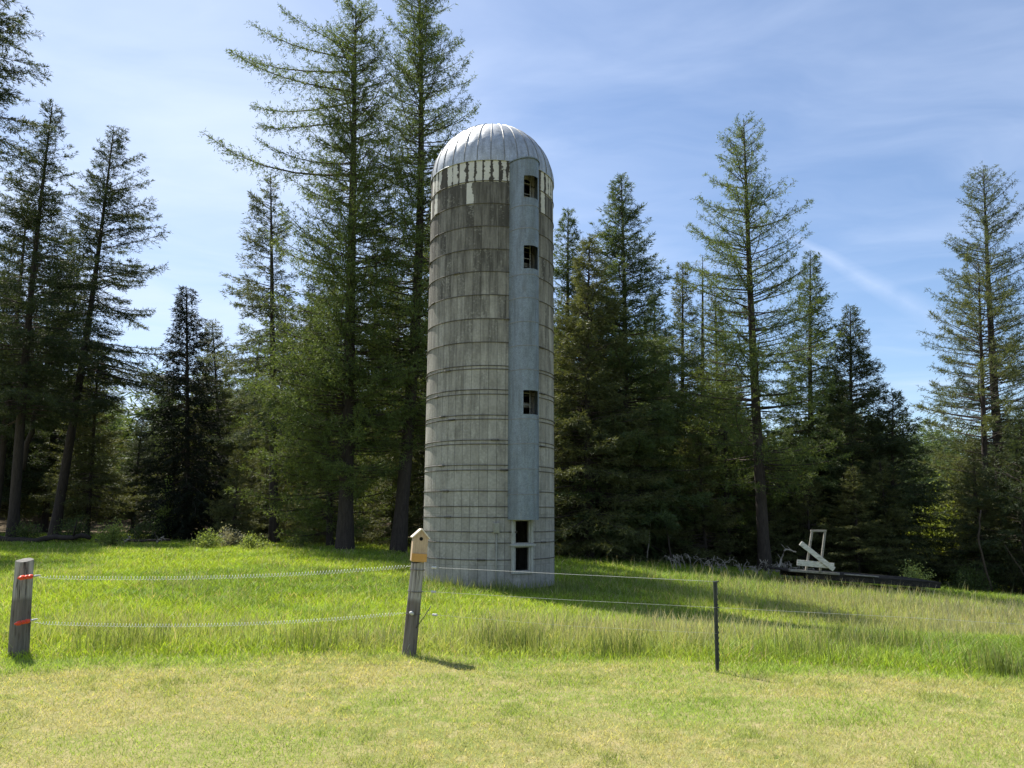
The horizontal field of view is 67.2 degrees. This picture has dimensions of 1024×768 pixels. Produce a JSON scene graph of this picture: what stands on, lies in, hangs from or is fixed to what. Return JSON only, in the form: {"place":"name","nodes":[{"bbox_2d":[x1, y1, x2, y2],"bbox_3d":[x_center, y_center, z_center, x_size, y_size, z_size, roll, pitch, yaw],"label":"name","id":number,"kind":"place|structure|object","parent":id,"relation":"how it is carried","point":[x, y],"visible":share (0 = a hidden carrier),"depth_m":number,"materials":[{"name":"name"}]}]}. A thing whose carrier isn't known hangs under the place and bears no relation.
{"place":"outdoors","nodes":[
{"label":"outdoors","id":0,"kind":"place"},
{"bbox_2d":[0,494,1023,767],"bbox_3d":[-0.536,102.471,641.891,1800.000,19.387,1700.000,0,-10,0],"label":"ground","id":1,"kind":"structure","parent":0,"point":[284,716],"depth_m":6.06,"materials":[{"name":"green plant"}]},
{"bbox_2d":[7,558,40,656],"bbox_3d":[-5.506,2.622,8.572,0.268,1.324,0.425,-2,-9,0],"label":"fence post","id":2,"kind":"object","parent":1,"relation":"on","point":[20,622],"visible":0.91,"depth_m":8.64,"materials":[{"name":"grey wood"}]},
{"bbox_2d":[0,244,51,503],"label":"conifer tree","id":3,"kind":"object","parent":1,"relation":"on","point":[29,473],"visible":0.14,"depth_m":47.42,"materials":[{"name":"green plant"}]},
{"bbox_2d":[6,519,47,537],"bbox_3d":[-22.602,6.953,35.866,1.636,1.302,1.693,8,-12,-38],"label":"leafy shrub","id":4,"kind":"object","parent":1,"relation":"on","point":[23,532],"visible":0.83,"depth_m":35.70,"materials":[{"name":"green plant"}]},
{"bbox_2d":[0,0,58,177],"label":"fir tree","id":5,"kind":"object","parent":1,"relation":"on","point":[5,93],"visible":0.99,"depth_m":37.20,"materials":[{"name":"green plant"}]},
{"bbox_2d":[0,338,68,519],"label":"conifer tree","id":6,"kind":"object","parent":1,"relation":"on","point":[24,512],"visible":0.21,"depth_m":50.49,"materials":[{"name":"green plant"}]},
{"bbox_2d":[0,194,75,511],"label":"fir tree","id":7,"kind":"object","parent":1,"relation":"on","point":[4,439],"visible":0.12,"depth_m":44.71,"materials":[{"name":"green plant"}]},
{"bbox_2d":[23,322,59,470],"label":"conifer tree","id":8,"kind":"object","parent":1,"relation":"on","point":[29,439],"visible":0.35,"depth_m":40.15,"materials":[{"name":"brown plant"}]},
{"bbox_2d":[0,520,91,542],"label":"fallen log","id":9,"kind":"object","parent":1,"relation":"on","point":[74,536],"visible":0.74,"depth_m":35.31,"materials":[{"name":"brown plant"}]},
{"bbox_2d":[0,98,118,537],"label":"fir tree","id":10,"kind":"object","parent":1,"relation":"on","point":[23,395],"visible":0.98,"depth_m":38.56,"materials":[{"name":"green plant"}]},
{"bbox_2d":[5,245,115,531],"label":"conifer tree","id":11,"kind":"object","parent":1,"relation":"on","point":[45,514],"visible":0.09,"depth_m":52.77,"materials":[{"name":"green plant"}]},
{"bbox_2d":[51,511,94,541],"bbox_3d":[-20.578,6.822,36.338,1.910,1.827,1.959,9,-13,-42],"label":"leafy shrub","id":12,"kind":"object","parent":1,"relation":"on","point":[68,532],"visible":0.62,"depth_m":36.37,"materials":[{"name":"green plant"}]},
{"bbox_2d":[29,339,146,533],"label":"conifer tree","id":13,"kind":"object","parent":1,"relation":"on","point":[89,466],"visible":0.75,"depth_m":44.92,"materials":[{"name":"green plant"}]},
{"bbox_2d":[19,125,197,534],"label":"fir tree","id":14,"kind":"object","parent":1,"relation":"on","point":[97,241],"visible":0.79,"depth_m":44.51,"materials":[{"name":"green plant"}]},
{"bbox_2d":[88,513,129,546],"bbox_3d":[-16.836,6.307,32.462,1.633,1.717,1.594,0,-10,0],"label":"leafy shrub","id":15,"kind":"object","parent":1,"relation":"on","point":[115,535],"visible":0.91,"depth_m":32.20,"materials":[{"name":"green plant"}]},
{"bbox_2d":[93,416,163,528],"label":"conifer tree","id":16,"kind":"object","parent":1,"relation":"on","point":[132,469],"visible":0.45,"depth_m":53.35,"materials":[{"name":"green plant"}]},
{"bbox_2d":[95,532,170,541],"bbox_3d":[-17.278,6.970,35.054,3.423,0.503,0.300,0,-10,0],"label":"fallen log","id":17,"kind":"object","parent":1,"relation":"on","point":[149,540],"visible":0.58,"depth_m":35.06,"materials":[{"name":"brown wood"}]},
{"bbox_2d":[124,518,159,539],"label":"leafy shrub","id":18,"kind":"object","parent":1,"relation":"on","point":[140,534],"visible":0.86,"depth_m":37.24,"materials":[{"name":"green plant"}]},
{"bbox_2d":[133,423,159,522],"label":"conifer tree","id":19,"kind":"object","parent":1,"relation":"on","point":[151,451],"visible":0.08,"depth_m":62.24,"materials":[{"name":"green plant"}]},
{"bbox_2d":[140,429,171,497],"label":"conifer tree","id":20,"kind":"object","parent":1,"relation":"on","point":[158,460],"visible":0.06,"depth_m":60.33,"materials":[{"name":"green plant"}]},
{"bbox_2d":[148,472,179,538],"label":"young conifer","id":21,"kind":"object","parent":1,"relation":"on","point":[162,512],"visible":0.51,"depth_m":39.34,"materials":[{"name":"green plant"}]},
{"bbox_2d":[126,285,236,540],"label":"spruce tree","id":22,"kind":"object","parent":1,"relation":"on","point":[185,525],"visible":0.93,"depth_m":40.74,"materials":[{"name":"green plant"}]},
{"bbox_2d":[188,527,227,547],"bbox_3d":[-12.460,6.342,31.229,1.544,1.066,1.413,0,-10,0],"label":"leafy shrub","id":23,"kind":"object","parent":1,"relation":"on","point":[208,541],"visible":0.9,"depth_m":31.29,"materials":[{"name":"green plant"}]},
{"bbox_2d":[195,382,242,531],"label":"conifer tree","id":24,"kind":"object","parent":1,"relation":"on","point":[223,452],"visible":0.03,"depth_m":55.65,"materials":[{"name":"green plant"}]},
{"bbox_2d":[152,318,291,528],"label":"pine tree","id":25,"kind":"object","parent":1,"relation":"on","point":[227,431],"visible":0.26,"depth_m":47.28,"materials":[{"name":"green plant"}]},
{"bbox_2d":[210,375,249,480],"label":"conifer tree","id":26,"kind":"object","parent":1,"relation":"on","point":[229,413],"visible":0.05,"depth_m":59.68,"materials":[{"name":"green plant"}]},
{"bbox_2d":[216,520,245,546],"bbox_3d":[-12.074,6.522,32.990,1.320,1.421,1.441,-7,-12,38],"label":"leafy shrub","id":27,"kind":"object","parent":1,"relation":"on","point":[234,539],"visible":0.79,"depth_m":32.94,"materials":[{"name":"green plant"}]},
{"bbox_2d":[195,449,268,542],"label":"young conifer","id":28,"kind":"object","parent":1,"relation":"on","point":[223,509],"visible":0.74,"depth_m":36.63,"materials":[{"name":"green plant"}]},
{"bbox_2d":[218,455,279,540],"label":"young conifer","id":29,"kind":"object","parent":1,"relation":"on","point":[252,482],"visible":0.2,"depth_m":40.85,"materials":[{"name":"green plant"}]},
{"bbox_2d":[194,174,313,542],"bbox_3d":[-12.764,-1.394,39.422,5.734,19.427,6.098,-7,-12,38],"label":"pine tree","id":30,"kind":"object","parent":1,"relation":"on","point":[257,243],"visible":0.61,"depth_m":39.00,"materials":[{"name":"green plant"}]},
{"bbox_2d":[236,531,273,549],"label":"leafy shrub","id":31,"kind":"object","parent":1,"relation":"on","point":[252,543],"visible":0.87,"depth_m":30.83,"materials":[{"name":"green plant"}]},
{"bbox_2d":[232,333,277,481],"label":"conifer tree","id":32,"kind":"object","parent":1,"relation":"on","point":[248,423],"visible":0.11,"depth_m":60.70,"materials":[{"name":"green plant"}]},
{"bbox_2d":[232,437,293,541],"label":"young conifer","id":33,"kind":"object","parent":1,"relation":"on","point":[262,515],"visible":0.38,"depth_m":39.29,"materials":[{"name":"green plant"}]},
{"bbox_2d":[240,297,306,496],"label":"conifer tree","id":34,"kind":"object","parent":1,"relation":"on","point":[277,372],"visible":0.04,"depth_m":64.49,"materials":[{"name":"green plant"}]},
{"bbox_2d":[263,274,324,524],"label":"conifer tree","id":35,"kind":"object","parent":1,"relation":"on","point":[312,289],"visible":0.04,"depth_m":64.14,"materials":[{"name":"green plant"}]},
{"bbox_2d":[284,533,310,547],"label":"leafy shrub","id":36,"kind":"object","parent":1,"relation":"on","point":[297,543],"visible":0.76,"depth_m":32.14,"materials":[{"name":"green plant"}]},
{"bbox_2d":[279,443,336,540],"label":"young conifer","id":37,"kind":"object","parent":1,"relation":"on","point":[294,527],"visible":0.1,"depth_m":39.58,"materials":[{"name":"green plant"}]},
{"bbox_2d":[197,0,430,549],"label":"larch tree","id":38,"kind":"object","parent":1,"relation":"on","point":[346,487],"visible":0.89,"depth_m":32.07,"materials":[{"name":"green plant"}]},
{"bbox_2d":[224,301,413,546],"bbox_3d":[-8.813,1.761,35.530,8.143,11.990,8.268,3,-10,-17],"label":"larch tree","id":39,"kind":"object","parent":1,"relation":"on","point":[329,519],"visible":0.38,"depth_m":34.11,"materials":[{"name":"green plant"}]},
{"bbox_2d":[253,285,387,529],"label":"conifer tree","id":40,"kind":"object","parent":1,"relation":"on","point":[283,490],"visible":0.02,"depth_m":51.20,"materials":[{"name":"green plant"}]},
{"bbox_2d":[294,441,370,544],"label":"young conifer","id":41,"kind":"object","parent":1,"relation":"on","point":[318,530],"visible":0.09,"depth_m":37.15,"materials":[{"name":"green plant"}]},
{"bbox_2d":[314,240,405,530],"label":"conifer tree","id":42,"kind":"object","parent":1,"relation":"on","point":[370,348],"depth_m":49.06,"materials":[{"name":"green plant"}]},
{"bbox_2d":[334,455,390,542],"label":"young conifer","id":43,"kind":"object","parent":1,"relation":"on","point":[362,510],"visible":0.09,"depth_m":40.11,"materials":[{"name":"green plant"}]},
{"bbox_2d":[355,453,422,545],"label":"young conifer","id":44,"kind":"object","parent":1,"relation":"on","point":[376,534],"visible":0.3,"depth_m":36.86,"materials":[{"name":"green plant"}]},
{"bbox_2d":[354,187,430,539],"bbox_3d":[-3.616,-1.516,37.559,7.972,19.466,7.411,0,-10,0],"label":"fir tree","id":45,"kind":"object","parent":1,"relation":"on","point":[416,498],"visible":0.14,"depth_m":36.03,"materials":[{"name":"green plant"}]},
{"bbox_2d":[364,277,423,509],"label":"conifer tree","id":46,"kind":"object","parent":1,"relation":"on","point":[393,342],"visible":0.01,"depth_m":62.37,"materials":[{"name":"green plant"}]},
{"bbox_2d":[322,0,480,552],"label":"larch tree","id":47,"kind":"object","parent":1,"relation":"on","point":[399,532],"visible":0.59,"depth_m":33.29,"materials":[{"name":"green plant"}]},
{"bbox_2d":[402,562,424,656],"bbox_3d":[-1.141,2.692,8.806,0.184,1.335,0.223,4,-9,1],"label":"fence post","id":48,"kind":"object","parent":1,"relation":"on","point":[415,591],"visible":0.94,"depth_m":8.78,"materials":[{"name":"wood"}]},
{"bbox_2d":[35,613,401,626],"bbox_3d":[-3.251,2.642,8.624,4.056,0.153,0.038,1,-10,-3],"label":"wire","id":49,"kind":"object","parent":48,"relation":"attached to","point":[223,623],"depth_m":8.63,"materials":[{"name":"grey metal"}]},
{"bbox_2d":[42,565,408,579],"bbox_3d":[-3.220,2.133,8.710,4.129,0.168,0.042,1,-10,-3],"label":"wire","id":50,"kind":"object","parent":48,"relation":"attached to","point":[214,577],"depth_m":8.69,"materials":[{"name":"grey metal"}]},
{"bbox_2d":[410,528,429,562],"bbox_3d":[-1.077,1.876,8.965,0.209,0.380,0.210,7,-11,-12],"label":"birdhouse","id":51,"kind":"object","parent":48,"relation":"on","point":[420,537],"visible":1,"depth_m":8.88,"materials":[{"name":"brown wood"}]},
{"bbox_2d":[425,590,1023,624],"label":"fence wire","id":52,"kind":"object","parent":48,"relation":"attached to","point":[432,591],"visible":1,"depth_m":7.97,"materials":[{"name":"grey metal"}]},
{"bbox_2d":[423,123,555,588],"bbox_3d":[-0.593,-1.089,21.449,3.602,12.923,3.850,0,-10,0],"label":"silo","id":53,"kind":"object","parent":1,"relation":"on","point":[488,492],"visible":0.99,"depth_m":19.95,"materials":[{"name":"concrete"}]},
{"bbox_2d":[0,531,1023,681],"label":"meadow grass","id":54,"kind":"structure","parent":1,"relation":"on","point":[749,590],"depth_m":14.97,"materials":[{"name":"green plant"}]},
{"bbox_2d":[1,362,1022,545],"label":"forest","id":55,"kind":"object","parent":1,"relation":"on","point":[119,424],"visible":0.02,"depth_m":74.03,"materials":[{"name":"green plant"}]},
{"bbox_2d":[554,456,585,554],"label":"young conifer","id":56,"kind":"object","parent":1,"relation":"on","point":[559,541],"visible":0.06,"depth_m":37.29,"materials":[{"name":"green plant"}]},
{"bbox_2d":[553,207,612,538],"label":"fir tree","id":57,"kind":"object","parent":1,"relation":"on","point":[560,273],"visible":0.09,"depth_m":42.20,"materials":[{"name":"green plant"}]},
{"bbox_2d":[554,232,683,564],"bbox_3d":[3.649,0.527,36.360,8.703,16.078,8.781,1,-9,0],"label":"fir tree","id":58,"kind":"object","parent":1,"relation":"on","point":[610,443],"visible":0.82,"depth_m":35.44,"materials":[{"name":"green plant"}]},
{"bbox_2d":[554,172,736,565],"bbox_3d":[5.515,-0.910,39.092,11.137,20.963,11.772,1,-9,0],"label":"fir tree","id":59,"kind":"object","parent":1,"relation":"on","point":[656,400],"visible":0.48,"depth_m":37.86,"materials":[{"name":"green plant"}]},
{"bbox_2d":[629,451,681,562],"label":"young conifer","id":60,"kind":"object","parent":1,"relation":"on","point":[653,542],"visible":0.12,"depth_m":38.46,"materials":[{"name":"green plant"}]},
{"bbox_2d":[628,318,686,468],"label":"conifer tree","id":61,"kind":"object","parent":1,"relation":"on","point":[650,372],"visible":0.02,"depth_m":55.23,"materials":[{"name":"green plant"}]},
{"bbox_2d":[642,451,688,558],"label":"young conifer","id":62,"kind":"object","parent":1,"relation":"on","point":[664,501],"visible":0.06,"depth_m":40.92,"materials":[{"name":"green plant"}]},
{"bbox_2d":[628,287,714,544],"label":"fir tree","id":63,"kind":"object","parent":1,"relation":"on","point":[661,322],"visible":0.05,"depth_m":44.63,"materials":[{"name":"green plant"}]},
{"bbox_2d":[643,260,723,550],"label":"fir tree","id":64,"kind":"object","parent":1,"relation":"on","point":[678,313],"visible":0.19,"depth_m":45.75,"materials":[{"name":"green plant"}]},
{"bbox_2d":[664,437,723,560],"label":"young conifer","id":65,"kind":"object","parent":1,"relation":"on","point":[682,453],"visible":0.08,"depth_m":40.79,"materials":[{"name":"green plant"}]},
{"bbox_2d":[682,256,719,549],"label":"fir tree","id":66,"kind":"object","parent":1,"relation":"on","point":[703,345],"visible":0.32,"depth_m":44.04,"materials":[{"name":"green plant"}]},
{"bbox_2d":[659,435,754,568],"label":"young conifer","id":67,"kind":"object","parent":1,"relation":"on","point":[705,521],"visible":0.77,"depth_m":37.52,"materials":[{"name":"green plant"}]},
{"bbox_2d":[685,456,745,555],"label":"young conifer","id":68,"kind":"object","parent":1,"relation":"on","point":[716,494],"visible":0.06,"depth_m":43.38,"materials":[{"name":"green plant"}]},
{"bbox_2d":[713,581,719,672],"bbox_3d":[2.114,2.644,7.924,0.056,1.202,0.062,1,-9,0],"label":"line post","id":69,"kind":"object","parent":1,"relation":"on","point":[716,620],"visible":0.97,"depth_m":7.94,"materials":[{"name":"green metal"}]},
{"bbox_2d":[430,566,715,581],"bbox_3d":[0.560,2.079,8.454,3.258,0.087,0.047,-2,-10,15],"label":"fence wire","id":70,"kind":"object","parent":69,"relation":"attached to","point":[433,567],"visible":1,"depth_m":8.49,"materials":[{"name":"grey metal"}]},
{"bbox_2d":[685,289,753,555],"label":"fir tree","id":71,"kind":"object","parent":1,"relation":"on","point":[719,367],"visible":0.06,"depth_m":46.37,"materials":[{"name":"green plant"}]},
{"bbox_2d":[669,329,788,564],"bbox_3d":[10.775,3.296,40.262,6.026,12.960,5.820,2,-10,-10],"label":"larch tree","id":72,"kind":"object","parent":1,"relation":"on","point":[727,530],"visible":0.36,"depth_m":39.57,"materials":[{"name":"green plant"}]},
{"bbox_2d":[709,370,769,509],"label":"conifer tree","id":73,"kind":"object","parent":1,"relation":"on","point":[744,426],"visible":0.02,"depth_m":47.73,"materials":[{"name":"green plant"}]},
{"bbox_2d":[705,441,776,566],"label":"young conifer","id":74,"kind":"object","parent":1,"relation":"on","point":[747,549],"visible":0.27,"depth_m":40.51,"materials":[{"name":"green plant"}]},
{"bbox_2d":[654,111,854,571],"bbox_3d":[11.539,-2.389,37.902,9.735,23.589,9.563,0,-10,0],"label":"larch tree","id":75,"kind":"object","parent":1,"relation":"on","point":[754,364],"visible":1,"depth_m":37.41,"materials":[{"name":"green plant"}]},
{"bbox_2d":[730,470,806,570],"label":"young conifer","id":76,"kind":"object","parent":1,"relation":"on","point":[774,524],"visible":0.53,"depth_m":38.52,"materials":[{"name":"green plant"}]},
{"bbox_2d":[719,433,819,566],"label":"young conifer","id":77,"kind":"object","parent":1,"relation":"on","point":[774,472],"visible":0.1,"depth_m":41.47,"materials":[{"name":"green plant"}]},
{"bbox_2d":[745,445,806,556],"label":"young conifer","id":78,"kind":"object","parent":1,"relation":"on","point":[783,483],"visible":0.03,"depth_m":43.30,"materials":[{"name":"green plant"}]},
{"bbox_2d":[774,463,853,570],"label":"young conifer","id":79,"kind":"object","parent":1,"relation":"on","point":[809,514],"visible":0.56,"depth_m":38.70,"materials":[{"name":"green plant"}]},
{"bbox_2d":[748,250,884,568],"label":"fir tree","id":80,"kind":"object","parent":1,"relation":"on","point":[827,481],"visible":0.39,"depth_m":41.99,"materials":[{"name":"green plant"}]},
{"bbox_2d":[793,374,869,496],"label":"conifer tree","id":81,"kind":"object","parent":1,"relation":"on","point":[841,419],"depth_m":51.37,"materials":[{"name":"green plant"}]},
{"bbox_2d":[767,566,940,593],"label":"timber platform","id":82,"kind":"structure","parent":1,"relation":"on","point":[866,578],"depth_m":29.23,"materials":[{"name":"grey wood"}]},
{"bbox_2d":[797,560,833,567],"bbox_3d":[11.218,6.661,28.456,1.454,0.338,0.047,1,-10,-7],"label":"white board","id":83,"kind":"object","parent":82,"relation":"on","point":[809,563],"visible":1,"depth_m":28.41,"materials":[{"name":"white wood"}]},
{"bbox_2d":[805,530,826,571],"bbox_3d":[11.313,6.217,28.685,0.898,1.541,0.125,0,-10,0],"label":"gate frame","id":84,"kind":"object","parent":82,"relation":"on","point":[823,545],"visible":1,"depth_m":28.71,"materials":[{"name":"grey wood"}]},
{"bbox_2d":[799,541,834,570],"bbox_3d":[11.291,6.371,28.489,1.267,1.082,0.050,0,-10,3],"label":"white board","id":85,"kind":"object","parent":82,"relation":"on","point":[817,556],"visible":1,"depth_m":28.47,"materials":[{"name":"white wood"}]},
{"bbox_2d":[818,464,892,574],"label":"young conifer","id":86,"kind":"object","parent":1,"relation":"on","point":[841,481],"visible":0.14,"depth_m":39.44,"materials":[{"name":"green plant"}]},
{"bbox_2d":[772,303,939,578],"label":"fir tree","id":87,"kind":"object","parent":1,"relation":"on","point":[858,354],"visible":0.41,"depth_m":41.31,"materials":[{"name":"green plant"}]},
{"bbox_2d":[822,397,902,533],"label":"conifer tree","id":88,"kind":"object","parent":1,"relation":"on","point":[847,442],"visible":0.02,"depth_m":48.37,"materials":[{"name":"green plant"}]},
{"bbox_2d":[817,466,912,573],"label":"young conifer","id":89,"kind":"object","parent":1,"relation":"on","point":[855,507],"visible":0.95,"depth_m":37.51,"materials":[{"name":"green plant"}]},
{"bbox_2d":[847,457,943,584],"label":"young conifer","id":90,"kind":"object","parent":1,"relation":"on","point":[900,515],"visible":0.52,"depth_m":38.12,"materials":[{"name":"green plant"}]},
{"bbox_2d":[826,388,979,586],"bbox_3d":[20.070,5.667,40.970,7.979,11.069,7.617,4,-10,-19],"label":"fir tree","id":91,"kind":"object","parent":1,"relation":"on","point":[924,500],"visible":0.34,"depth_m":39.87,"materials":[{"name":"green plant"}]},
{"bbox_2d":[896,559,935,589],"bbox_3d":[16.548,8.064,31.763,1.504,1.744,1.743,0,-10,0],"label":"leafy shrub","id":92,"kind":"object","parent":1,"relation":"on","point":[913,574],"visible":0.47,"depth_m":31.56,"materials":[{"name":"green plant"}]},
{"bbox_2d":[905,471,998,582],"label":"broadleaf tree","id":93,"kind":"object","parent":1,"relation":"on","point":[943,526],"visible":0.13,"depth_m":41.93,"materials":[{"name":"green plant"}]},
{"bbox_2d":[910,251,1023,529],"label":"pine tree","id":94,"kind":"object","parent":1,"relation":"on","point":[985,428],"visible":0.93,"depth_m":41.47,"materials":[{"name":"green plant"}]},
{"bbox_2d":[916,160,1023,585],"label":"larch tree","id":95,"kind":"object","parent":1,"relation":"on","point":[984,220],"visible":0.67,"depth_m":45.22,"materials":[{"name":"green plant"}]},
{"bbox_2d":[940,555,1000,593],"bbox_3d":[21.058,9.003,35.457,2.476,2.195,2.794,-7,-12,39],"label":"leafy shrub","id":96,"kind":"object","parent":1,"relation":"on","point":[967,578],"visible":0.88,"depth_m":35.41,"materials":[{"name":"green plant"}]},
{"bbox_2d":[932,438,1022,590],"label":"tree","id":97,"kind":"object","parent":1,"relation":"on","point":[955,480],"visible":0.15,"depth_m":41.71,"materials":[{"name":"green plant"}]},
{"bbox_2d":[932,456,1023,588],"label":"young conifer","id":98,"kind":"object","parent":1,"relation":"on","point":[990,515],"visible":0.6,"depth_m":37.71,"materials":[{"name":"green plant"}]},
{"bbox_2d":[933,417,1023,595],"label":"fir tree","id":99,"kind":"object","parent":1,"relation":"on","point":[1008,498],"visible":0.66,"depth_m":37.23,"materials":[{"name":"green plant"}]},
{"bbox_2d":[977,510,992,590],"bbox_3d":[21.615,7.646,35.312,0.492,3.702,0.271,0,-10,0],"label":"dead branch","id":100,"kind":"object","parent":1,"relation":"on","point":[985,568],"visible":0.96,"depth_m":35.19,"materials":[{"name":"brown wood"}]},
{"bbox_2d":[992,438,1021,580],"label":"young conifer","id":101,"kind":"object","parent":1,"relation":"on","point":[1001,490],"visible":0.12,"depth_m":40.51,"materials":[{"name":"green plant"}]},
{"bbox_2d":[991,553,1023,594],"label":"leafy shrub","id":102,"kind":"object","parent":1,"relation":"on","point":[1017,589],"visible":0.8,"depth_m":35.80,"materials":[{"name":"green plant"}]},
{"bbox_2d":[0,0,1023,453],"label":"sky","id":103,"kind":"structure","parent":0,"point":[878,112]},
{"bbox_2d":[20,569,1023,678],"bbox_3d":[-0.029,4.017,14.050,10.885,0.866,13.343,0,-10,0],"label":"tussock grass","id":104,"kind":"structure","parent":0,"point":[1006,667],"depth_m":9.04,"materials":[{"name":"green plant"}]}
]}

